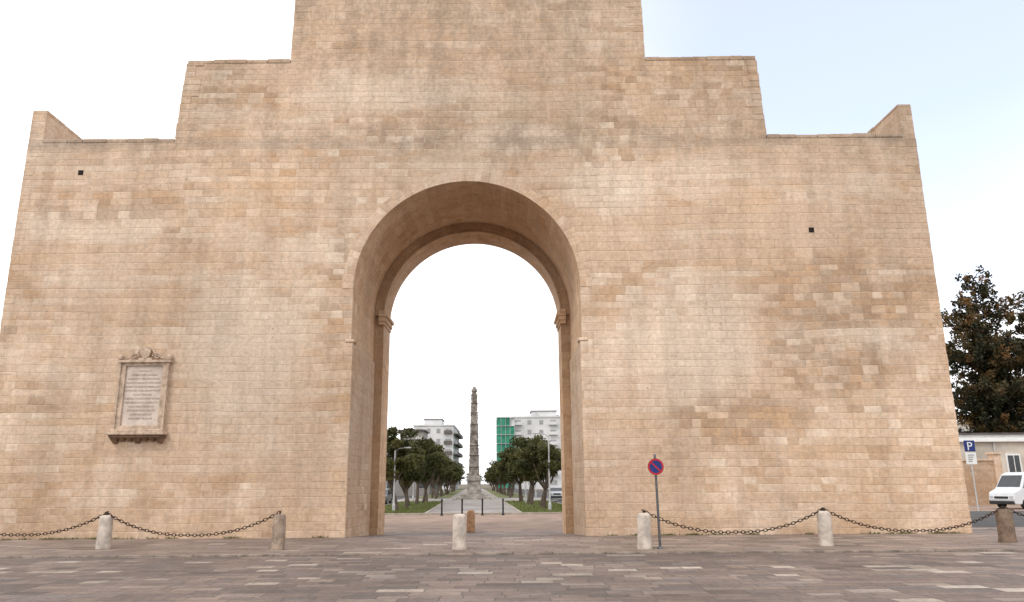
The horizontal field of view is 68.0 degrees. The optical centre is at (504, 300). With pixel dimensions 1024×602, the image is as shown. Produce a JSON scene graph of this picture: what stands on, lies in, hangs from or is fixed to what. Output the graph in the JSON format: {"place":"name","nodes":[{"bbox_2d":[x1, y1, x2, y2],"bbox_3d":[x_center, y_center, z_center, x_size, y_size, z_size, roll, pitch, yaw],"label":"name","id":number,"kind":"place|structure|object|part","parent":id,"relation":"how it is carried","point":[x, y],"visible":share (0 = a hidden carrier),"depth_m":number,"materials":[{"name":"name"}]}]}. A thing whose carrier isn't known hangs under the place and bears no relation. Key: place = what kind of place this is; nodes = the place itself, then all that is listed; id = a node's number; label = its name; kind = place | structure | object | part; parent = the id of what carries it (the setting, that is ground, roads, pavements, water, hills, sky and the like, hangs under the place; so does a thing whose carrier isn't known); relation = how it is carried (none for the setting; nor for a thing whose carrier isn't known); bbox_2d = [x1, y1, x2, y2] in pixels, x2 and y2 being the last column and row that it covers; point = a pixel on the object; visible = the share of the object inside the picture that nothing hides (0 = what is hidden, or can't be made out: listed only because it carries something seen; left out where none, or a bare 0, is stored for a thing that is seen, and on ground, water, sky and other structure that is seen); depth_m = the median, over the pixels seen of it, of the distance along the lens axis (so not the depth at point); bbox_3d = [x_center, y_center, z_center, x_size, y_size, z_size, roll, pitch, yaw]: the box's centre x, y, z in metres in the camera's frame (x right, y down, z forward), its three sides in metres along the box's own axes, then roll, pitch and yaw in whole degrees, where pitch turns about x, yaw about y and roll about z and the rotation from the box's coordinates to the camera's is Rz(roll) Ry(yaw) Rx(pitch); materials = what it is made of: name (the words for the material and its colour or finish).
{"place":"outdoors","nodes":[
{"label":"outdoors","id":0,"kind":"place"},
{"bbox_2d":[388,490,444,503],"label":"side road","id":1,"kind":"structure","parent":0,"point":[400,497],"depth_m":110.48,"materials":[{"name":"asphalt"}]},
{"bbox_2d":[385,489,392,504],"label":"parked car","id":2,"kind":"object","parent":1,"relation":"on","point":[388,497],"visible":0.27,"depth_m":71.84,"materials":[{"name":"grey paint"}]},
{"bbox_2d":[419,490,462,497],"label":"grass","id":3,"kind":"structure","parent":0,"point":[451,494],"depth_m":129.23,"materials":[{"name":"plant"}]},
{"bbox_2d":[431,458,452,497],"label":"holm oak tree","id":4,"kind":"object","parent":3,"relation":"on","point":[433,481],"visible":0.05,"depth_m":98.24,"materials":[{"name":"green plant"}]},
{"bbox_2d":[435,456,452,496],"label":"holm oak tree","id":5,"kind":"object","parent":3,"relation":"on","point":[443,480],"visible":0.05,"depth_m":107.76,"materials":[{"name":"green plant"}]},
{"bbox_2d":[434,452,455,496],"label":"holm oak tree","id":6,"kind":"object","parent":3,"relation":"on","point":[451,474],"visible":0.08,"depth_m":103.24,"materials":[{"name":"green plant"}]},
{"bbox_2d":[439,471,455,495],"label":"holm oak tree","id":7,"kind":"object","parent":3,"relation":"on","point":[445,482],"visible":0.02,"depth_m":114.16,"materials":[{"name":"green plant"}]},
{"bbox_2d":[445,466,460,494],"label":"holm oak tree","id":8,"kind":"object","parent":3,"relation":"on","point":[457,474],"visible":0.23,"depth_m":124.45,"materials":[{"name":"green plant"}]},
{"bbox_2d":[447,460,459,491],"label":"holm oak tree","id":9,"kind":"object","parent":3,"relation":"on","point":[454,463],"visible":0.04,"depth_m":130.95,"materials":[{"name":"green plant"}]},
{"bbox_2d":[451,467,461,491],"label":"holm oak tree","id":10,"kind":"object","parent":3,"relation":"on","point":[457,481],"visible":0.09,"depth_m":161.75,"materials":[{"name":"green plant"}]},
{"bbox_2d":[453,465,464,491],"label":"holm oak tree","id":11,"kind":"object","parent":3,"relation":"on","point":[461,476],"visible":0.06,"depth_m":172.40,"materials":[{"name":"green plant"}]},
{"bbox_2d":[355,533,584,536],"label":"passage paving","id":12,"kind":"structure","parent":0,"point":[451,535],"depth_m":26.10,"materials":[{"name":"stone"}]},
{"bbox_2d":[428,488,517,512],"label":"avenue paving","id":13,"kind":"structure","parent":0,"point":[475,506],"depth_m":61.20,"materials":[{"name":"stone"}]},
{"bbox_2d":[385,500,561,512],"bbox_3d":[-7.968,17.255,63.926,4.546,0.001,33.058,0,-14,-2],"label":"grass","id":14,"kind":"structure","parent":0,"point":[415,508],"depth_m":59.46,"materials":[{"name":"plant"}]},
{"bbox_2d":[392,447,410,510],"bbox_3d":[-7.020,12.167,51.802,1.210,4.320,0.220,0,-14,0],"label":"street lamp","id":15,"kind":"object","parent":14,"relation":"on","point":[393,506],"visible":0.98,"depth_m":51.64,"materials":[{"name":"grey metal"}]},
{"bbox_2d":[393,441,426,507],"bbox_3d":[-7.407,13.387,58.593,3.335,5.256,4.291,3,-14,-15],"label":"holm oak tree","id":16,"kind":"object","parent":14,"relation":"on","point":[405,479],"visible":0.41,"depth_m":58.12,"materials":[{"name":"green plant"}]},
{"bbox_2d":[386,426,434,510],"bbox_3d":[-7.452,11.705,52.855,5.183,5.898,4.691,-5,-14,17],"label":"holm oak tree","id":17,"kind":"object","parent":14,"relation":"on","point":[408,458],"visible":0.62,"depth_m":52.73,"materials":[{"name":"green plant"}]},
{"bbox_2d":[398,447,425,505],"bbox_3d":[-8.353,14.563,62.861,3.754,4.983,4.227,0,-14,-1],"label":"holm oak tree","id":18,"kind":"object","parent":14,"relation":"on","point":[401,485],"visible":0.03,"depth_m":62.92,"materials":[{"name":"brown plant"}]},
{"bbox_2d":[406,439,445,504],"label":"holm oak tree","id":19,"kind":"object","parent":14,"relation":"on","point":[434,454],"visible":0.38,"depth_m":68.65,"materials":[{"name":"green plant"}]},
{"bbox_2d":[421,455,445,502],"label":"holm oak tree","id":20,"kind":"object","parent":14,"relation":"on","point":[441,472],"visible":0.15,"depth_m":72.89,"materials":[{"name":"green plant"}]},
{"bbox_2d":[420,454,447,501],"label":"holm oak tree","id":21,"kind":"object","parent":14,"relation":"on","point":[426,497],"visible":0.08,"depth_m":78.14,"materials":[{"name":"green plant"}]},
{"bbox_2d":[384,514,562,531],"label":"road","id":22,"kind":"structure","parent":0,"point":[510,522],"depth_m":37.84,"materials":[{"name":"stone"}]},
{"bbox_2d":[440,499,442,515],"bbox_3d":[-3.861,12.687,46.736,0.180,1.020,0.180,0,-14,0],"label":"iron post","id":23,"kind":"object","parent":22,"relation":"on","point":[441,514],"visible":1,"depth_m":46.69,"materials":[{"name":"metal"}]},
{"bbox_2d":[461,498,462,513],"bbox_3d":[-2.611,12.679,46.736,0.180,1.020,0.180,0,-14,0],"label":"iron post","id":24,"kind":"object","parent":22,"relation":"on","point":[462,506],"visible":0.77,"depth_m":46.71,"materials":[{"name":"metal"}]},
{"bbox_2d":[502,498,504,514],"bbox_3d":[-0.092,12.661,46.736,0.180,1.020,0.180,0,-14,0],"label":"iron post","id":25,"kind":"object","parent":22,"relation":"on","point":[503,506],"visible":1,"depth_m":46.70,"materials":[{"name":"metal"}]},
{"bbox_2d":[392,498,557,501],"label":"obelisk plaza paving","id":26,"kind":"structure","parent":0,"point":[450,499],"depth_m":86.77,"materials":[{"name":"stone"}]},
{"bbox_2d":[430,452,452,498],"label":"holm oak tree","id":27,"kind":"object","parent":26,"relation":"on","point":[449,469],"visible":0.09,"depth_m":94.15,"materials":[{"name":"green plant"}]},
{"bbox_2d":[452,386,494,499],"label":"obelisk","id":28,"kind":"object","parent":26,"relation":"on","point":[473,490],"visible":1,"depth_m":89.45,"materials":[{"name":"stone"}]},
{"bbox_2d":[504,455,522,499],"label":"holm oak tree","id":29,"kind":"object","parent":26,"relation":"on","point":[506,471],"visible":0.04,"depth_m":80.63,"materials":[{"name":"green plant"}]},
{"bbox_2d":[486,490,527,497],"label":"grass","id":30,"kind":"structure","parent":0,"point":[500,495],"depth_m":115.30,"materials":[{"name":"plant"}]},
{"bbox_2d":[484,475,494,490],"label":"holm oak tree","id":31,"kind":"object","parent":30,"relation":"on","point":[487,477],"visible":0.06,"depth_m":175.67,"materials":[{"name":"green plant"}]},
{"bbox_2d":[488,472,497,491],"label":"holm oak tree","id":32,"kind":"object","parent":30,"relation":"on","point":[489,479],"visible":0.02,"depth_m":154.45,"materials":[{"name":"green plant"}]},
{"bbox_2d":[486,459,502,493],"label":"holm oak tree","id":33,"kind":"object","parent":30,"relation":"on","point":[489,469],"visible":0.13,"depth_m":127.22,"materials":[{"name":"green plant"}]},
{"bbox_2d":[489,467,501,493],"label":"holm oak tree","id":34,"kind":"object","parent":30,"relation":"on","point":[497,478],"visible":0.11,"depth_m":131.96,"materials":[{"name":"green plant"}]},
{"bbox_2d":[490,460,506,494],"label":"holm oak tree","id":35,"kind":"object","parent":30,"relation":"on","point":[502,481],"visible":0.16,"depth_m":116.48,"materials":[{"name":"green plant"}]},
{"bbox_2d":[494,462,516,494],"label":"holm oak tree","id":36,"kind":"object","parent":30,"relation":"on","point":[497,474],"visible":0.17,"depth_m":100.82,"materials":[{"name":"green plant"}]},
{"bbox_2d":[496,469,517,497],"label":"holm oak tree","id":37,"kind":"object","parent":30,"relation":"on","point":[504,473],"visible":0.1,"depth_m":96.21,"materials":[{"name":"green plant"}]},
{"bbox_2d":[495,470,518,496],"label":"holm oak tree","id":38,"kind":"object","parent":30,"relation":"on","point":[512,494],"depth_m":105.71,"materials":[{"name":"brown plant"}]},
{"bbox_2d":[0,551,1023,601],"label":"plaza paving","id":39,"kind":"structure","parent":0,"point":[992,576],"depth_m":13.49,"materials":[{"name":"stone"}]},
{"bbox_2d":[0,527,1023,555],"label":"pavement","id":40,"kind":"structure","parent":0,"point":[982,538],"depth_m":20.53,"materials":[{"name":"stone"}]},
{"bbox_2d":[95,512,112,548],"bbox_3d":[-10.549,6.099,20.043,0.367,1.041,0.364,1,-13,-3],"label":"stone bollard","id":41,"kind":"object","parent":40,"relation":"on","point":[104,533],"visible":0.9,"depth_m":19.93,"materials":[{"name":"stone"}]},
{"bbox_2d":[0,511,108,536],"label":"chain","id":42,"kind":"object","parent":41,"relation":"hanging from","point":[91,520],"visible":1,"depth_m":20.18,"materials":[{"name":"metal"}]},
{"bbox_2d":[105,511,281,536],"bbox_3d":[-8.165,5.798,19.756,4.946,0.656,0.091,-2,-14,8],"label":"chain","id":43,"kind":"object","parent":41,"relation":"hanging from","point":[129,524],"visible":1,"depth_m":19.68,"materials":[{"name":"metal"}]},
{"bbox_2d":[270,511,285,549],"bbox_3d":[-5.764,5.896,19.375,0.364,1.058,0.360,12,-19,-41],"label":"stone bollard","id":44,"kind":"object","parent":40,"relation":"on","point":[278,532],"visible":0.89,"depth_m":19.25,"materials":[{"name":"stone"}]},
{"bbox_2d":[452,514,466,549],"bbox_3d":[-1.133,5.839,19.058,0.375,0.959,0.370,6,-15,-29],"label":"stone bollard","id":45,"kind":"object","parent":40,"relation":"on","point":[459,531],"visible":0.91,"depth_m":18.93,"materials":[{"name":"stone"}]},
{"bbox_2d":[467,510,474,531],"bbox_3d":[-1.358,8.916,30.565,0.340,0.970,0.340,0,-14,0],"label":"stone bollard","id":46,"kind":"object","parent":40,"relation":"on","point":[470,520],"visible":0.89,"depth_m":30.45,"materials":[{"name":"stone"}]},
{"bbox_2d":[1,531,960,539],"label":"weeds","id":47,"kind":"object","parent":40,"relation":"on","point":[52,538],"visible":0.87,"depth_m":23.50,"materials":[{"name":"green plant"}]},
{"bbox_2d":[0,0,972,539],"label":"city gate","id":48,"kind":"structure","parent":40,"relation":"on","point":[748,324],"depth_m":25.63,"materials":[{"name":"stone"}]},
{"bbox_2d":[105,346,172,443],"bbox_3d":[-11.699,2.994,24.435,1.840,3.125,0.360,0,-14,0],"label":"inscribed plaque","id":49,"kind":"object","parent":48,"relation":"attached to","point":[140,409],"visible":1,"depth_m":24.48,"materials":[{"name":"stone"}]},
{"bbox_2d":[0,549,1023,557],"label":"kerb","id":50,"kind":"structure","parent":40,"relation":"on","point":[518,553],"depth_m":17.95,"materials":[{"name":"stone"}]},
{"bbox_2d":[637,509,651,549],"bbox_3d":[3.468,5.706,18.832,0.369,1.049,0.367,7,-15,-25],"label":"stone bollard","id":51,"kind":"object","parent":40,"relation":"on","point":[644,539],"visible":0.91,"depth_m":18.70,"materials":[{"name":"stone"}]},
{"bbox_2d":[648,454,663,548],"bbox_3d":[3.826,5.008,18.999,0.410,2.320,0.146,0,-13,-3],"label":"no parking sign","id":52,"kind":"object","parent":40,"relation":"on","point":[655,467],"visible":0.99,"depth_m":19.12,"materials":[{"name":"metal"}]},
{"bbox_2d":[817,507,833,545],"bbox_3d":[8.173,5.802,19.364,0.373,1.046,0.370,6,-14,-25],"label":"stone bollard","id":53,"kind":"object","parent":40,"relation":"on","point":[825,532],"visible":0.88,"depth_m":19.24,"materials":[{"name":"stone"}]},
{"bbox_2d":[641,508,824,533],"bbox_3d":[5.814,5.552,19.148,4.849,0.624,0.091,1,-14,-6],"label":"chain","id":54,"kind":"object","parent":53,"relation":"hanging from","point":[777,527],"visible":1,"depth_m":19.08,"materials":[{"name":"metal"}]},
{"bbox_2d":[821,507,1002,532],"bbox_3d":[10.711,5.696,19.797,5.249,0.659,0.091,2,-14,-9],"label":"chain","id":55,"kind":"object","parent":53,"relation":"hanging from","point":[931,530],"visible":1,"depth_m":19.71,"materials":[{"name":"metal"}]},
{"bbox_2d":[995,506,1017,542],"bbox_3d":[13.296,5.960,20.140,0.431,1.033,0.439,8,-15,-29],"label":"stone bollard","id":56,"kind":"object","parent":40,"relation":"on","point":[1005,525],"visible":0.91,"depth_m":20.00,"materials":[{"name":"stone"}]},
{"bbox_2d":[1000,506,1023,515],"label":"chain","id":57,"kind":"object","parent":56,"relation":"hanging from","point":[1017,513],"visible":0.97,"depth_m":20.26,"materials":[{"name":"metal"}]},
{"bbox_2d":[0,0,1023,483],"label":"sky","id":58,"kind":"structure","parent":0,"point":[467,316],"materials":[{"name":"white"}]},
{"bbox_2d":[495,488,561,502],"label":"side road","id":59,"kind":"structure","parent":0,"point":[539,493],"depth_m":142.88,"materials":[{"name":"asphalt"}]},
{"bbox_2d":[498,418,515,487],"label":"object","id":60,"kind":"object","parent":59,"relation":"on","point":[511,421],"visible":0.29,"depth_m":255.53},
{"bbox_2d":[496,414,514,452],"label":"scaffold poles","id":61,"kind":"object","parent":60,"relation":"attached to","point":[505,417],"visible":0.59,"depth_m":254.57,"materials":[{"name":"metal"}]},
{"bbox_2d":[496,418,514,487],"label":"netting","id":62,"kind":"object","parent":60,"relation":"attached to","point":[501,430],"visible":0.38,"depth_m":254.14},
{"bbox_2d":[547,487,561,497],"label":"parked car","id":63,"kind":"object","parent":59,"relation":"on","point":[555,492],"visible":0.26,"depth_m":84.41,"materials":[{"name":"silver metal"}]},
{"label":"windows","id":64,"kind":"part","parent":63,"relation":"part of","materials":[{"name":"grey glass"}]},
{"bbox_2d":[506,501,560,511],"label":"grass","id":65,"kind":"structure","parent":0,"point":[528,505],"depth_m":63.09,"materials":[{"name":"plant"}]},
{"bbox_2d":[496,447,527,501],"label":"holm oak tree","id":66,"kind":"object","parent":65,"relation":"on","point":[501,467],"visible":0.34,"depth_m":74.57,"materials":[{"name":"green plant"}]},
{"bbox_2d":[504,439,550,502],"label":"holm oak tree","id":67,"kind":"object","parent":65,"relation":"on","point":[508,449],"visible":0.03,"depth_m":69.64,"materials":[{"name":"green plant"}]},
{"bbox_2d":[506,434,558,504],"bbox_3d":[2.369,14.190,63.866,3.844,6.059,5.326,-6,-15,23],"label":"holm oak tree","id":68,"kind":"object","parent":65,"relation":"on","point":[537,439],"visible":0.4,"depth_m":63.79,"materials":[{"name":"green plant"}]},
{"bbox_2d":[513,442,560,508],"bbox_3d":[2.626,12.232,52.950,4.519,4.728,3.309,-9,-16,32],"label":"holm oak tree","id":69,"kind":"object","parent":65,"relation":"on","point":[531,452],"visible":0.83,"depth_m":52.80,"materials":[{"name":"green plant"}]},
{"bbox_2d":[516,444,560,506],"bbox_3d":[2.929,13.393,57.929,4.570,4.795,3.309,7,-15,-28],"label":"holm oak tree","id":70,"kind":"object","parent":65,"relation":"on","point":[541,458],"visible":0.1,"depth_m":57.64,"materials":[{"name":"green plant"}]},
{"bbox_2d":[532,432,551,509],"bbox_3d":[2.536,11.569,51.519,1.210,5.220,0.220,0,-14,0],"label":"street lamp","id":71,"kind":"object","parent":65,"relation":"on","point":[549,506],"visible":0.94,"depth_m":51.46,"materials":[{"name":"grey metal"}]},
{"bbox_2d":[187,484,935,554],"bbox_3d":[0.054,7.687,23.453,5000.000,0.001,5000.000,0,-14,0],"label":"ground","id":72,"kind":"structure","parent":0,"point":[483,486],"depth_m":306.46,"materials":[{"name":"stone"}]},
{"bbox_2d":[385,447,436,495],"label":"walls","id":73,"kind":"structure","parent":72,"relation":"on","point":[398,491],"depth_m":125.78,"materials":[{"name":"paint"}]},
{"bbox_2d":[387,448,437,488],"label":"windows","id":74,"kind":"structure","parent":73,"relation":"attached to","point":[420,486],"depth_m":125.89,"materials":[{"name":"grey glass"}]},
{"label":"cornice","id":75,"kind":"object","parent":73,"relation":"on","visible":0},
{"bbox_2d":[400,431,427,439],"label":"penthouse","id":76,"kind":"object","parent":75,"relation":"on","point":[423,434],"visible":0.14,"depth_m":129.92,"materials":[{"name":"paint"}]},
{"bbox_2d":[399,429,429,433],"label":"penthouse roof","id":77,"kind":"structure","parent":76,"relation":"on","point":[424,430],"depth_m":129.78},
{"bbox_2d":[414,426,458,489],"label":"walls","id":78,"kind":"structure","parent":72,"relation":"on","point":[434,436],"depth_m":256.20,"materials":[{"name":"paint"}]},
{"bbox_2d":[416,428,451,485],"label":"window frames","id":79,"kind":"structure","parent":78,"relation":"attached to","point":[436,432],"depth_m":256.61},
{"bbox_2d":[413,424,459,431],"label":"cornice","id":80,"kind":"structure","parent":78,"relation":"on","point":[439,425],"depth_m":256.67,"materials":[{"name":"concrete"}]},
{"bbox_2d":[424,419,443,424],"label":"penthouse","id":81,"kind":"object","parent":80,"relation":"on","point":[434,421],"visible":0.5,"depth_m":262.17,"materials":[{"name":"paint"}]},
{"bbox_2d":[427,428,458,484],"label":"windows","id":82,"kind":"structure","parent":78,"relation":"attached to","point":[438,431],"depth_m":256.44,"materials":[{"name":"glass"}]},
{"bbox_2d":[444,430,462,476],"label":"balconies","id":83,"kind":"structure","parent":78,"relation":"attached to","point":[458,435],"depth_m":259.95,"materials":[{"name":"concrete"}]},
{"bbox_2d":[385,490,561,514],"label":"kerb","id":84,"kind":"structure","parent":72,"relation":"on","point":[493,513],"depth_m":47.80,"materials":[{"name":"stone"}]},
{"bbox_2d":[459,470,495,485],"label":"distant trees","id":85,"kind":"object","parent":72,"relation":"on","point":[467,474],"visible":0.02,"depth_m":344.03,"materials":[{"name":"green plant"}]},
{"bbox_2d":[514,417,561,488],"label":"walls","id":86,"kind":"structure","parent":72,"relation":"on","point":[535,427],"depth_m":256.45,"materials":[{"name":"paint"}]},
{"bbox_2d":[515,420,542,484],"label":"window frames","id":87,"kind":"structure","parent":86,"relation":"attached to","point":[531,434],"depth_m":256.41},
{"bbox_2d":[515,420,556,484],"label":"windows","id":88,"kind":"structure","parent":87,"relation":"attached to","point":[554,482],"depth_m":256.37,"materials":[{"name":"glass"}]},
{"bbox_2d":[511,416,559,417],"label":"cornice","id":89,"kind":"structure","parent":86,"relation":"on","point":[533,416],"depth_m":257.30,"materials":[{"name":"concrete"}]},
{"bbox_2d":[531,411,555,415],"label":"penthouse","id":90,"kind":"object","parent":89,"relation":"on","point":[545,413],"visible":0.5,"depth_m":260.77,"materials":[{"name":"paint"}]},
{"bbox_2d":[530,410,556,413],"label":"penthouse roof","id":91,"kind":"structure","parent":90,"relation":"on","point":[543,410],"depth_m":260.70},
{"bbox_2d":[515,421,558,474],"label":"balconies","id":92,"kind":"structure","parent":86,"relation":"attached to","point":[550,432],"depth_m":255.21,"materials":[{"name":"concrete"}]},
{"bbox_2d":[962,461,996,504],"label":"wall","id":93,"kind":"structure","parent":72,"relation":"on","point":[984,478],"depth_m":60.26,"materials":[{"name":"paint"}]},
{"bbox_2d":[962,452,1007,504],"bbox_3d":[31.875,14.222,60.551,15.650,4.180,1.000,0,-14,0],"label":"coping","id":94,"kind":"object","parent":93,"relation":"on","point":[995,457],"visible":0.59,"depth_m":60.51,"materials":[{"name":"stone"}]},
{"bbox_2d":[940,264,1023,432],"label":"magnolia tree","id":95,"kind":"object","parent":72,"relation":"on","point":[988,396],"visible":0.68,"depth_m":77.67,"materials":[{"name":"green plant"}]},
{"bbox_2d":[959,442,1023,473],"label":"walls","id":96,"kind":"structure","parent":72,"relation":"on","point":[981,448],"depth_m":64.37,"materials":[{"name":"paint"}]},
{"bbox_2d":[958,432,1023,434],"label":"roof","id":97,"kind":"structure","parent":96,"relation":"on","point":[989,433],"depth_m":64.54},
{"bbox_2d":[959,434,1023,441],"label":"cornice","id":98,"kind":"structure","parent":96,"relation":"attached to","point":[1000,438],"depth_m":64.64,"materials":[{"name":"white paint"}]},
{"bbox_2d":[1005,454,1022,471],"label":"window frames","id":99,"kind":"structure","parent":96,"relation":"attached to","point":[1007,462],"depth_m":64.06,"materials":[{"name":"white paint"}]},
{"bbox_2d":[1007,455,1020,471],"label":"windows","id":100,"kind":"structure","parent":99,"relation":"attached to","point":[1012,465],"depth_m":64.00,"materials":[{"name":"grey glass"}]},
{"bbox_2d":[1003,290,1023,431],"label":"magnolia tree","id":101,"kind":"object","parent":72,"relation":"on","point":[1018,328],"visible":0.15,"depth_m":81.96,"materials":[{"name":"green plant"}]},
{"bbox_2d":[958,424,968,430],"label":"walls","id":102,"kind":"structure","parent":0,"point":[959,425],"depth_m":172.54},
{"bbox_2d":[968,504,1023,510],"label":"parking lot","id":103,"kind":"structure","parent":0,"point":[995,507],"depth_m":53.91,"materials":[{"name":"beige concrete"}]},
{"bbox_2d":[963,440,978,510],"bbox_3d":[30.179,11.238,48.864,0.700,4.450,0.106,0,-14,0],"label":"parking sign","id":104,"kind":"object","parent":103,"relation":"on","point":[971,457],"visible":0.98,"depth_m":49.12,"materials":[{"name":"blue metal"}]},
{"bbox_2d":[989,472,1023,508],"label":"parked van","id":105,"kind":"object","parent":103,"relation":"on","point":[1009,489],"visible":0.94,"depth_m":51.22,"materials":[{"name":"white paint"}]},
{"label":"windows","id":106,"kind":"part","parent":105,"relation":"part of","materials":[{"name":"grey glass"}]},
{"bbox_2d":[970,511,1023,526],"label":"asphalt road","id":107,"kind":"structure","parent":0,"point":[990,521],"depth_m":37.57,"materials":[{"name":"asphalt"}]}
]}

